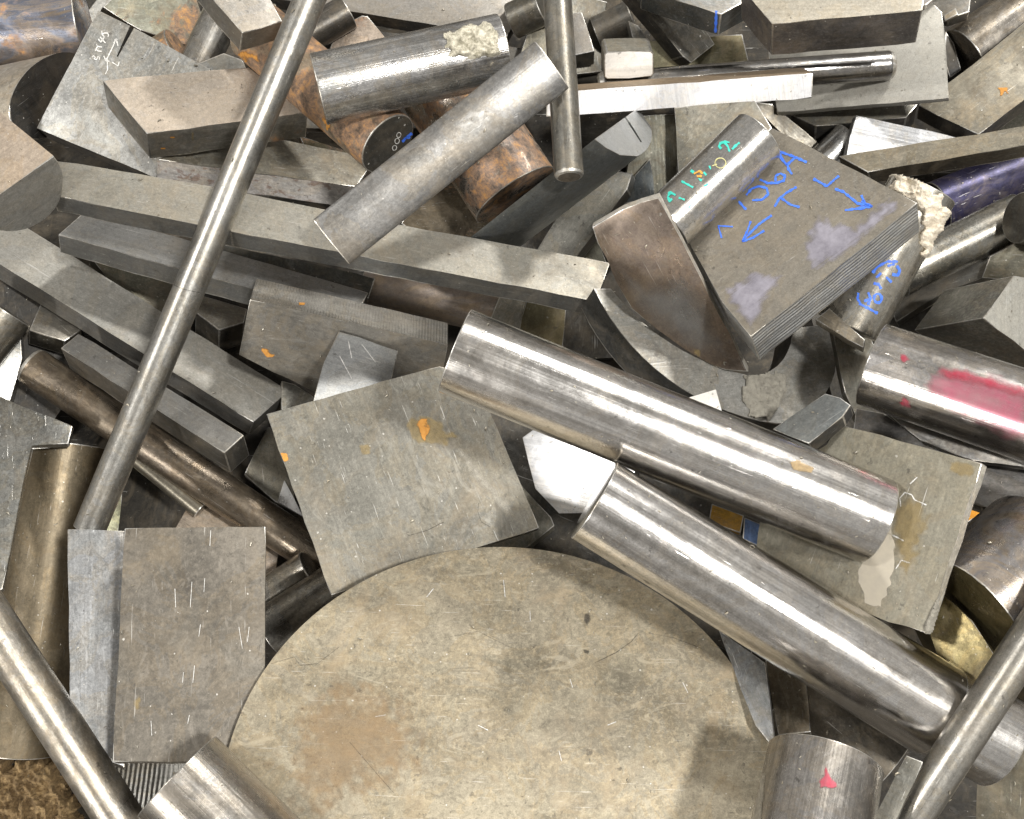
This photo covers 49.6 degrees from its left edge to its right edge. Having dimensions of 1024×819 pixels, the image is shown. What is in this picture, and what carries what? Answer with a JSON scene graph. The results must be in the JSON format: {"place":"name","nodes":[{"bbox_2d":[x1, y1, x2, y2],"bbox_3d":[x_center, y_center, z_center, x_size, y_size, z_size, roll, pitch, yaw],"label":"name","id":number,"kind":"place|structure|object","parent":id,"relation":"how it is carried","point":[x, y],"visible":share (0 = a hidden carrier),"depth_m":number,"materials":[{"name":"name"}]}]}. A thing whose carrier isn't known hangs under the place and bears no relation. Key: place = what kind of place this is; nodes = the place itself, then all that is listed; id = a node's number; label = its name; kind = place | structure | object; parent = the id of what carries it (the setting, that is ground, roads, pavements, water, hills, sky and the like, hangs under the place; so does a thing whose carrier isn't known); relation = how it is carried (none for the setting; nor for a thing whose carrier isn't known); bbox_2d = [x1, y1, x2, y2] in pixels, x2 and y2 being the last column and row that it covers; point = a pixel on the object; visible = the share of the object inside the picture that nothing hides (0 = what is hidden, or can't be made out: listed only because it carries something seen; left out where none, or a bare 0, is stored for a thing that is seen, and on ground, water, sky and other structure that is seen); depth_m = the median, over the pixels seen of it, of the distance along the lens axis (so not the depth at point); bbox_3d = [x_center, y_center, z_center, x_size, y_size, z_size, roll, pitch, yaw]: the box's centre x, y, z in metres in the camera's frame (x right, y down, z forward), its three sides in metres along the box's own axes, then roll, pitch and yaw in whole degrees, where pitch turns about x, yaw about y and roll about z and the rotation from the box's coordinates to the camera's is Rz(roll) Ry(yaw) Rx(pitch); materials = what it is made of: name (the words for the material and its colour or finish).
{"place":"outdoors","nodes":[
{"label":"outdoors","id":0,"kind":"place"},
{"bbox_2d":[12,0,1013,818],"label":"ground","id":1,"kind":"structure","parent":0,"point":[146,502],"depth_m":1.64,"materials":[{"name":"metal"}]},
{"bbox_2d":[0,52,74,139],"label":"half round bar","id":2,"kind":"object","parent":1,"relation":"on","point":[28,88],"visible":0.55,"depth_m":1.52,"materials":[{"name":"metal"}]},
{"bbox_2d":[0,758,84,818],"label":"fibre lump","id":3,"kind":"object","parent":1,"relation":"on","point":[42,790],"visible":0.94,"depth_m":1.41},
{"bbox_2d":[0,280,84,419],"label":"steel block","id":4,"kind":"object","parent":1,"relation":"on","point":[16,302],"depth_m":1.51,"materials":[{"name":"metal"}]},
{"bbox_2d":[29,304,80,353],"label":"steel block","id":5,"kind":"object","parent":4,"relation":"on","point":[50,330],"depth_m":1.49,"materials":[{"name":"metal"}]},
{"bbox_2d":[0,228,280,433],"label":"steel bar","id":6,"kind":"object","parent":4,"relation":"on","point":[82,296],"visible":0.87,"depth_m":1.49,"materials":[{"name":"metal"}]},
{"bbox_2d":[0,0,91,64],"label":"round bar","id":7,"kind":"object","parent":1,"relation":"on","point":[46,27],"visible":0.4,"depth_m":1.61,"materials":[{"name":"metal"}]},
{"bbox_2d":[0,443,104,759],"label":"round bar","id":8,"kind":"object","parent":1,"relation":"on","point":[38,598],"visible":0.48,"depth_m":1.41,"materials":[{"name":"metal"}]},
{"bbox_2d":[0,397,72,591],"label":"steel plate","id":9,"kind":"object","parent":8,"relation":"on","point":[37,430],"visible":1,"depth_m":1.37,"materials":[{"name":"metal"}]},
{"bbox_2d":[90,261,172,311],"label":"steel bar","id":10,"kind":"object","parent":1,"relation":"on","point":[148,290],"visible":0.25,"depth_m":1.58,"materials":[{"name":"metal"}]},
{"bbox_2d":[115,763,184,807],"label":"steel plate","id":11,"kind":"object","parent":1,"relation":"on","point":[145,782],"depth_m":1.39,"materials":[{"name":"metal"}]},
{"bbox_2d":[100,0,200,45],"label":"steel plate","id":12,"kind":"object","parent":1,"relation":"on","point":[151,18],"visible":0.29,"depth_m":1.72,"materials":[{"name":"metal"}]},
{"bbox_2d":[17,350,320,568],"bbox_3d":[-0.410,0.090,1.461,0.542,0.052,0.052,34,78,0],"label":"steel rod","id":13,"kind":"object","parent":1,"relation":"on","point":[97,410],"visible":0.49,"depth_m":1.44,"materials":[{"name":"metal"}]},
{"bbox_2d":[61,334,248,471],"bbox_3d":[-0.453,-0.010,1.401,0.284,0.043,0.034,29,57,18],"label":"steel bar","id":14,"kind":"object","parent":13,"relation":"on","point":[214,439],"visible":0.83,"depth_m":1.38,"materials":[{"name":"metal"}]},
{"bbox_2d":[181,8,229,62],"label":"round bar","id":15,"kind":"object","parent":1,"relation":"on","point":[208,38],"visible":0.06,"depth_m":1.67,"materials":[{"name":"metal"}]},
{"bbox_2d":[195,297,246,349],"bbox_3d":[-0.426,-0.121,1.604,0.078,0.046,0.055,16,48,-3],"label":"steel block","id":16,"kind":"object","parent":1,"relation":"on","point":[220,324],"depth_m":1.59,"materials":[{"name":"metal"}]},
{"bbox_2d":[244,427,295,513],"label":"steel plate","id":17,"kind":"object","parent":1,"relation":"on","point":[266,463],"visible":0.68,"depth_m":1.54,"materials":[{"name":"metal"}]},
{"bbox_2d":[239,279,447,391],"bbox_3d":[-0.222,-0.075,1.476,0.265,0.128,0.059,12,32,-11],"label":"steel block","id":18,"kind":"object","parent":1,"relation":"on","point":[294,338],"depth_m":1.44,"materials":[{"name":"metal"}]},
{"bbox_2d":[313,332,397,400],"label":"steel plate","id":19,"kind":"object","parent":18,"relation":"on","point":[346,370],"visible":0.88,"depth_m":1.40,"materials":[{"name":"metal"}]},
{"bbox_2d":[267,366,538,596],"bbox_3d":[-0.131,0.074,1.314,0.252,0.014,0.244,-20,75,-11],"label":"steel plate","id":20,"kind":"object","parent":19,"relation":"on","point":[377,452],"visible":0.96,"depth_m":1.31,"materials":[{"name":"metal"}]},
{"bbox_2d":[306,32,521,131],"bbox_3d":[-0.176,-0.490,1.706,0.439,0.039,0.164,6,95,-3],"label":"steel plate","id":21,"kind":"object","parent":1,"relation":"on","point":[313,127],"visible":0.06,"depth_m":1.69,"materials":[{"name":"metal"}]},
{"bbox_2d":[312,0,356,46],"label":"round bar","id":22,"kind":"object","parent":21,"relation":"on","point":[336,21],"visible":0.43,"depth_m":1.61,"materials":[{"name":"metal"}]},
{"bbox_2d":[271,0,512,41],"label":"steel plate","id":23,"kind":"object","parent":21,"relation":"on","point":[409,15],"visible":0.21,"depth_m":1.66,"materials":[{"name":"metal"}]},
{"bbox_2d":[504,0,544,37],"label":"round bar","id":24,"kind":"object","parent":23,"relation":"on","point":[522,20],"visible":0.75,"depth_m":1.63,"materials":[{"name":"metal"}]},
{"bbox_2d":[402,182,490,236],"bbox_3d":[-0.052,-0.284,1.629,0.217,0.062,0.119,-4,90,0],"label":"steel block","id":25,"kind":"object","parent":1,"relation":"on","point":[446,210],"depth_m":1.60,"materials":[{"name":"metal"}]},
{"bbox_2d":[404,94,553,221],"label":"round bar","id":26,"kind":"object","parent":25,"relation":"on","point":[488,188],"visible":0.33,"depth_m":1.47,"materials":[{"name":"metal"}]},
{"bbox_2d":[2,1,1023,818],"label":"metal swarf","id":27,"kind":"object","parent":1,"relation":"on","point":[532,435],"visible":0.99,"depth_m":1.22,"materials":[{"name":"grey metal"}]},
{"bbox_2d":[68,529,125,769],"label":"steel bar","id":28,"kind":"object","parent":27,"relation":"on","point":[95,563],"visible":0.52,"depth_m":1.24,"materials":[{"name":"metal"}]},
{"bbox_2d":[0,590,142,818],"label":"steel rod","id":29,"kind":"object","parent":28,"relation":"on","point":[66,736],"visible":1,"depth_m":1.16,"materials":[{"name":"metal"}]},
{"bbox_2d":[37,11,209,176],"bbox_3d":[-0.521,-0.425,1.544,0.202,0.038,0.190,24,82,0],"label":"steel plate","id":30,"kind":"object","parent":27,"relation":"on","point":[89,124],"visible":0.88,"depth_m":1.52,"materials":[{"name":"metal"}]},
{"bbox_2d":[113,527,265,763],"bbox_3d":[-0.344,0.254,1.201,0.152,0.038,0.252,0,70,-11],"label":"steel plate","id":31,"kind":"object","parent":27,"relation":"on","point":[187,624],"visible":0.96,"depth_m":1.19,"materials":[{"name":"metal"}]},
{"bbox_2d":[156,140,370,204],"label":"steel bar","id":32,"kind":"object","parent":27,"relation":"on","point":[308,166],"visible":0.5,"depth_m":1.53,"materials":[{"name":"metal"}]},
{"bbox_2d":[103,68,306,157],"bbox_3d":[-0.403,-0.396,1.468,0.244,0.055,0.090,-13,72,-18],"label":"steel block","id":33,"kind":"object","parent":32,"relation":"on","point":[202,119],"depth_m":1.44,"materials":[{"name":"metal"}]},
{"bbox_2d":[230,4,412,171],"bbox_3d":[-0.248,-0.418,1.433,0.271,0.084,0.084,43,97,20],"label":"round bar","id":34,"kind":"object","parent":33,"relation":"on","point":[367,143],"visible":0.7,"depth_m":1.39,"materials":[{"name":"metal"}]},
{"bbox_2d":[197,0,281,50],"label":"steel block","id":35,"kind":"object","parent":34,"relation":"on","point":[242,25],"depth_m":1.36,"materials":[{"name":"metal"}]},
{"bbox_2d":[310,14,510,124],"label":"round bar","id":36,"kind":"object","parent":34,"relation":"on","point":[430,64],"visible":0.98,"depth_m":1.31,"materials":[{"name":"metal"}]},
{"bbox_2d":[266,552,317,602],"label":"round bar","id":37,"kind":"object","parent":27,"relation":"on","point":[291,572],"visible":0.3,"depth_m":1.38,"materials":[{"name":"metal"}]},
{"bbox_2d":[265,568,340,651],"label":"round bar","id":38,"kind":"object","parent":37,"relation":"on","point":[291,611],"visible":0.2,"depth_m":1.33,"materials":[{"name":"metal"}]},
{"bbox_2d":[56,162,608,312],"bbox_3d":[-0.221,-0.208,1.337,0.679,0.031,0.060,11,62,-2],"label":"steel bar","id":39,"kind":"object","parent":27,"relation":"on","point":[488,268],"visible":0.77,"depth_m":1.32,"materials":[{"name":"metal"}]},
{"bbox_2d":[0,112,62,230],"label":"half round bar","id":40,"kind":"object","parent":39,"relation":"on","point":[31,172],"visible":1,"depth_m":1.24,"materials":[{"name":"metal"}]},
{"bbox_2d":[73,0,326,529],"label":"steel rod","id":41,"kind":"object","parent":39,"relation":"on","point":[201,257],"visible":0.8,"depth_m":1.29,"materials":[{"name":"metal"}]},
{"bbox_2d":[313,42,568,263],"bbox_3d":[-0.079,-0.289,1.251,0.320,0.014,0.064,-39,102,0],"label":"half round bar","id":42,"kind":"object","parent":27,"relation":"on","point":[516,92],"visible":1,"depth_m":1.24,"materials":[{"name":"metal"}]},
{"bbox_2d":[229,547,767,818],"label":"steel disc","id":43,"kind":"object","parent":27,"relation":"on","point":[377,719],"visible":0.97,"depth_m":1.16,"materials":[{"name":"metal"}]},
{"bbox_2d":[138,736,299,818],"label":"round bar","id":44,"kind":"object","parent":43,"relation":"on","point":[193,788],"visible":1,"depth_m":1.04,"materials":[{"name":"metal"}]},
{"bbox_2d":[719,631,774,742],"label":"steel plate","id":45,"kind":"object","parent":43,"relation":"on","point":[750,670],"visible":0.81,"depth_m":1.16,"materials":[{"name":"metal"}]},
{"bbox_2d":[751,734,883,818],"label":"round bar","id":46,"kind":"object","parent":43,"relation":"on","point":[823,764],"visible":1,"depth_m":0.98,"materials":[{"name":"metal"}]},
{"bbox_2d":[877,756,922,818],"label":"steel block","id":47,"kind":"object","parent":46,"relation":"on","point":[897,794],"depth_m":1.01,"materials":[{"name":"metal"}]},
{"bbox_2d":[523,430,639,512],"bbox_3d":[0.091,0.071,1.332,0.151,0.060,0.104,10,104,18],"label":"aluminium block","id":48,"kind":"object","parent":27,"relation":"on","point":[551,460],"depth_m":1.31,"materials":[{"name":"metal"}]},
{"bbox_2d":[546,68,812,116],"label":"steel bar","id":49,"kind":"object","parent":27,"relation":"on","point":[674,92],"visible":0.85,"depth_m":1.49,"materials":[{"name":"metal"}]},
{"bbox_2d":[581,289,834,431],"bbox_3d":[0.251,-0.060,1.320,0.298,0.056,0.192,-6,69,-19],"label":"curved steel bar","id":50,"kind":"object","parent":27,"relation":"on","point":[631,342],"visible":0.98,"depth_m":1.29,"materials":[{"name":"metal"}]},
{"bbox_2d":[592,193,747,371],"bbox_3d":[0.178,-0.126,1.254,0.088,0.242,0.014,-21,27,24],"label":"steel plate","id":51,"kind":"object","parent":50,"relation":"on","point":[660,281],"visible":1,"depth_m":1.24,"materials":[{"name":"metal"}]},
{"bbox_2d":[830,333,873,420],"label":"steel plate","id":52,"kind":"object","parent":50,"relation":"on","point":[850,362],"visible":0.42,"depth_m":1.32,"materials":[{"name":"metal"}]},
{"bbox_2d":[818,174,954,341],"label":"round bar","id":53,"kind":"object","parent":52,"relation":"on","point":[869,294],"visible":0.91,"depth_m":1.24,"materials":[{"name":"metal"}]},
{"bbox_2d":[689,128,919,359],"bbox_3d":[0.304,-0.203,1.255,0.226,0.054,0.208,-37,56,2],"label":"steel block","id":54,"kind":"object","parent":53,"relation":"on","point":[824,252],"depth_m":1.21,"materials":[{"name":"metal"}]},
{"bbox_2d":[656,114,779,244],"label":"round bar","id":55,"kind":"object","parent":54,"relation":"on","point":[740,143],"visible":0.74,"depth_m":1.23,"materials":[{"name":"metal"}]},
{"bbox_2d":[854,408,1023,512],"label":"steel bar","id":56,"kind":"object","parent":52,"relation":"on","point":[993,488],"visible":0.38,"depth_m":1.21,"materials":[{"name":"metal"}]},
{"bbox_2d":[856,324,1023,462],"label":"round bar","id":57,"kind":"object","parent":56,"relation":"on","point":[971,397],"visible":1,"depth_m":1.16,"materials":[{"name":"metal"}]},
{"bbox_2d":[888,415,1023,469],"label":"steel plate","id":58,"kind":"object","parent":56,"relation":"on","point":[948,445],"visible":0.45,"depth_m":1.21,"materials":[{"name":"metal"}]},
{"bbox_2d":[757,426,986,633],"bbox_3d":[0.359,0.114,1.156,0.223,0.020,0.181,17,87,45],"label":"steel plate","id":59,"kind":"object","parent":27,"relation":"on","point":[907,567],"visible":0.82,"depth_m":1.11,"materials":[{"name":"metal"}]},
{"bbox_2d":[438,310,898,561],"bbox_3d":[0.156,0.027,1.126,0.462,0.090,0.090,22,92,0],"label":"round bar","id":60,"kind":"object","parent":59,"relation":"on","point":[629,423],"visible":1,"depth_m":1.09,"materials":[{"name":"metal"}]},
{"bbox_2d":[773,394,852,448],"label":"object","id":61,"kind":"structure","parent":59,"relation":"on","point":[830,419],"depth_m":1.18,"materials":[{"name":"metal"}]},
{"bbox_2d":[921,660,1023,785],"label":"round bar","id":62,"kind":"object","parent":27,"relation":"on","point":[998,757],"visible":0.28,"depth_m":1.08,"materials":[{"name":"metal"}]},
{"bbox_2d":[571,463,967,753],"bbox_3d":[0.250,0.193,1.095,0.396,0.094,0.094,32,88,1],"label":"round bar","id":63,"kind":"object","parent":62,"relation":"on","point":[738,577],"visible":0.99,"depth_m":1.06,"materials":[{"name":"metal"}]},
{"bbox_2d":[899,607,1023,818],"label":"steel rod","id":64,"kind":"object","parent":63,"relation":"on","point":[996,686],"visible":1,"depth_m":1.02,"materials":[{"name":"metal"}]},
{"bbox_2d":[521,168,660,359],"bbox_3d":[0.122,-0.210,1.590,0.242,0.037,0.276,0,89,9],"label":"steel plate","id":65,"kind":"object","parent":1,"relation":"on","point":[580,337],"visible":0.02,"depth_m":1.57,"materials":[{"name":"metal"}]},
{"bbox_2d":[363,271,498,326],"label":"round bar","id":66,"kind":"object","parent":65,"relation":"on","point":[451,306],"visible":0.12,"depth_m":1.54,"materials":[{"name":"metal"}]},
{"bbox_2d":[223,245,374,302],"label":"steel bar","id":67,"kind":"object","parent":66,"relation":"on","point":[355,281],"visible":0.54,"depth_m":1.51,"materials":[{"name":"metal"}]},
{"bbox_2d":[59,215,367,304],"bbox_3d":[-0.391,-0.182,1.471,0.397,0.034,0.053,15,52,-6],"label":"steel bar","id":68,"kind":"object","parent":67,"relation":"on","point":[121,247],"visible":0.63,"depth_m":1.45,"materials":[{"name":"metal"}]},
{"bbox_2d":[519,302,565,345],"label":"steel block","id":69,"kind":"object","parent":65,"relation":"on","point":[544,322],"depth_m":1.50,"materials":[{"name":"metal"}]},
{"bbox_2d":[471,110,651,246],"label":"half round bar","id":70,"kind":"object","parent":65,"relation":"on","point":[537,209],"visible":0.82,"depth_m":1.35,"materials":[{"name":"metal"}]},
{"bbox_2d":[543,0,583,181],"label":"steel rod","id":71,"kind":"object","parent":70,"relation":"on","point":[565,116],"visible":0.99,"depth_m":1.27,"materials":[{"name":"metal"}]},
{"bbox_2d":[537,171,634,257],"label":"steel bar","id":72,"kind":"object","parent":70,"relation":"on","point":[571,232],"visible":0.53,"depth_m":1.49,"materials":[{"name":"metal"}]},
{"bbox_2d":[625,114,676,193],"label":"steel bar","id":73,"kind":"object","parent":65,"relation":"on","point":[662,148],"visible":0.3,"depth_m":1.52,"materials":[{"name":"metal"}]},
{"bbox_2d":[674,101,771,171],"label":"steel plate","id":74,"kind":"object","parent":73,"relation":"on","point":[699,128],"visible":0.53,"depth_m":1.48,"materials":[{"name":"metal"}]},
{"bbox_2d":[590,2,635,45],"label":"round bar","id":75,"kind":"object","parent":1,"relation":"on","point":[610,23],"visible":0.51,"depth_m":1.71,"materials":[{"name":"metal"}]},
{"bbox_2d":[491,413,759,651],"bbox_3d":[0.173,0.160,1.491,0.551,0.034,0.219,19,77,15],"label":"steel plate","id":76,"kind":"object","parent":1,"relation":"on","point":[512,435],"visible":0.01,"depth_m":1.49,"materials":[{"name":"metal"}]},
{"bbox_2d":[751,651,976,818],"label":"steel plate","id":77,"kind":"object","parent":76,"relation":"on","point":[961,804],"visible":0.02,"depth_m":1.25,"materials":[{"name":"metal"}]},
{"bbox_2d":[771,686,907,780],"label":"round bar","id":78,"kind":"object","parent":77,"relation":"on","point":[844,726],"visible":0.15,"depth_m":1.23,"materials":[{"name":"metal"}]},
{"bbox_2d":[765,660,811,734],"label":"steel bar","id":79,"kind":"object","parent":78,"relation":"on","point":[791,706],"visible":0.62,"depth_m":1.22,"materials":[{"name":"metal"}]},
{"bbox_2d":[915,495,1023,700],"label":"round bar","id":80,"kind":"object","parent":77,"relation":"on","point":[983,600],"visible":0.39,"depth_m":1.09,"materials":[{"name":"metal"}]},
{"bbox_2d":[930,595,993,679],"bbox_3d":[0.455,0.233,1.122,0.053,0.017,0.099,-22,64,26],"label":"brass block","id":81,"kind":"object","parent":80,"relation":"attached to","point":[961,642],"depth_m":1.11,"materials":[{"name":"metal"}]},
{"bbox_2d":[976,751,1023,818],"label":"steel block","id":82,"kind":"object","parent":77,"relation":"on","point":[1003,791],"depth_m":1.23,"materials":[{"name":"metal"}]},
{"bbox_2d":[650,34,747,66],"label":"steel plate","id":83,"kind":"object","parent":1,"relation":"on","point":[729,48],"visible":0.22,"depth_m":1.66,"materials":[{"name":"metal"}]},
{"bbox_2d":[622,0,713,65],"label":"steel bar","id":84,"kind":"object","parent":83,"relation":"on","point":[680,44],"visible":0.81,"depth_m":1.64,"materials":[{"name":"metal"}]},
{"bbox_2d":[640,0,742,34],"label":"steel plate","id":85,"kind":"object","parent":84,"relation":"on","point":[717,17],"visible":0.9,"depth_m":1.55,"materials":[{"name":"metal"}]},
{"bbox_2d":[741,0,923,54],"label":"steel block","id":86,"kind":"object","parent":85,"relation":"on","point":[807,26],"depth_m":1.47,"materials":[{"name":"metal"}]},
{"bbox_2d":[756,102,817,147],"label":"steel bar","id":87,"kind":"object","parent":1,"relation":"on","point":[785,125],"visible":0.32,"depth_m":1.68,"materials":[{"name":"metal"}]},
{"bbox_2d":[813,124,848,162],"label":"round bar","id":88,"kind":"object","parent":87,"relation":"on","point":[831,144],"visible":0.39,"depth_m":1.64,"materials":[{"name":"metal"}]},
{"bbox_2d":[844,116,954,154],"bbox_3d":[0.578,-0.379,1.632,0.176,0.015,0.074,12,84,-3],"label":"aluminium sheet","id":89,"kind":"object","parent":88,"relation":"on","point":[865,134],"visible":0.53,"depth_m":1.62,"materials":[{"name":"metal"}]},
{"bbox_2d":[839,126,1023,181],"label":"steel bar","id":90,"kind":"object","parent":89,"relation":"on","point":[930,157],"visible":0.89,"depth_m":1.55,"materials":[{"name":"metal"}]},
{"bbox_2d":[768,3,948,114],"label":"steel plate","id":91,"kind":"object","parent":87,"relation":"on","point":[921,64],"visible":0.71,"depth_m":1.60,"materials":[{"name":"metal"}]},
{"bbox_2d":[596,50,896,85],"bbox_3d":[0.337,-0.481,1.600,0.430,0.042,0.042,-4,106,0],"label":"steel rod","id":92,"kind":"object","parent":91,"relation":"on","point":[844,68],"visible":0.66,"depth_m":1.58,"materials":[{"name":"metal"}]},
{"bbox_2d":[601,38,653,78],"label":"steel block","id":93,"kind":"object","parent":92,"relation":"on","point":[627,57],"depth_m":1.56,"materials":[{"name":"metal"}]},
{"bbox_2d":[790,105,916,142],"bbox_3d":[0.518,-0.432,1.687,0.184,0.046,0.027,-2,67,12],"label":"steel block","id":94,"kind":"object","parent":1,"relation":"on","point":[818,127],"depth_m":1.67,"materials":[{"name":"metal"}]},
{"bbox_2d":[812,305,932,427],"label":"steel plate","id":95,"kind":"object","parent":1,"relation":"on","point":[912,324],"visible":0.03,"depth_m":1.55,"materials":[{"name":"metal"}]},
{"bbox_2d":[894,256,989,325],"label":"steel bar","id":96,"kind":"object","parent":95,"relation":"on","point":[912,305],"visible":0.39,"depth_m":1.50,"materials":[{"name":"metal"}]},
{"bbox_2d":[904,194,1015,296],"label":"round bar","id":97,"kind":"object","parent":96,"relation":"on","point":[956,247],"visible":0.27,"depth_m":1.46,"materials":[{"name":"metal"}]},
{"bbox_2d":[982,243,1023,280],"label":"steel block","id":98,"kind":"object","parent":96,"relation":"on","point":[1007,262],"depth_m":1.46,"materials":[{"name":"metal"}]},
{"bbox_2d":[915,276,1023,367],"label":"steel block","id":99,"kind":"object","parent":95,"relation":"on","point":[986,326],"depth_m":1.36,"materials":[{"name":"metal"}]},
{"bbox_2d":[926,157,1023,226],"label":"round bar","id":100,"kind":"object","parent":1,"relation":"on","point":[970,190],"visible":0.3,"depth_m":1.62,"materials":[{"name":"metal"}]},
{"bbox_2d":[946,0,1023,75],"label":"round bar","id":101,"kind":"object","parent":1,"relation":"on","point":[976,36],"visible":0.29,"depth_m":1.68,"materials":[{"name":"metal"}]},
{"bbox_2d":[917,23,1023,136],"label":"steel plate","id":102,"kind":"object","parent":101,"relation":"on","point":[992,100],"visible":0.9,"depth_m":1.64,"materials":[{"name":"metal"}]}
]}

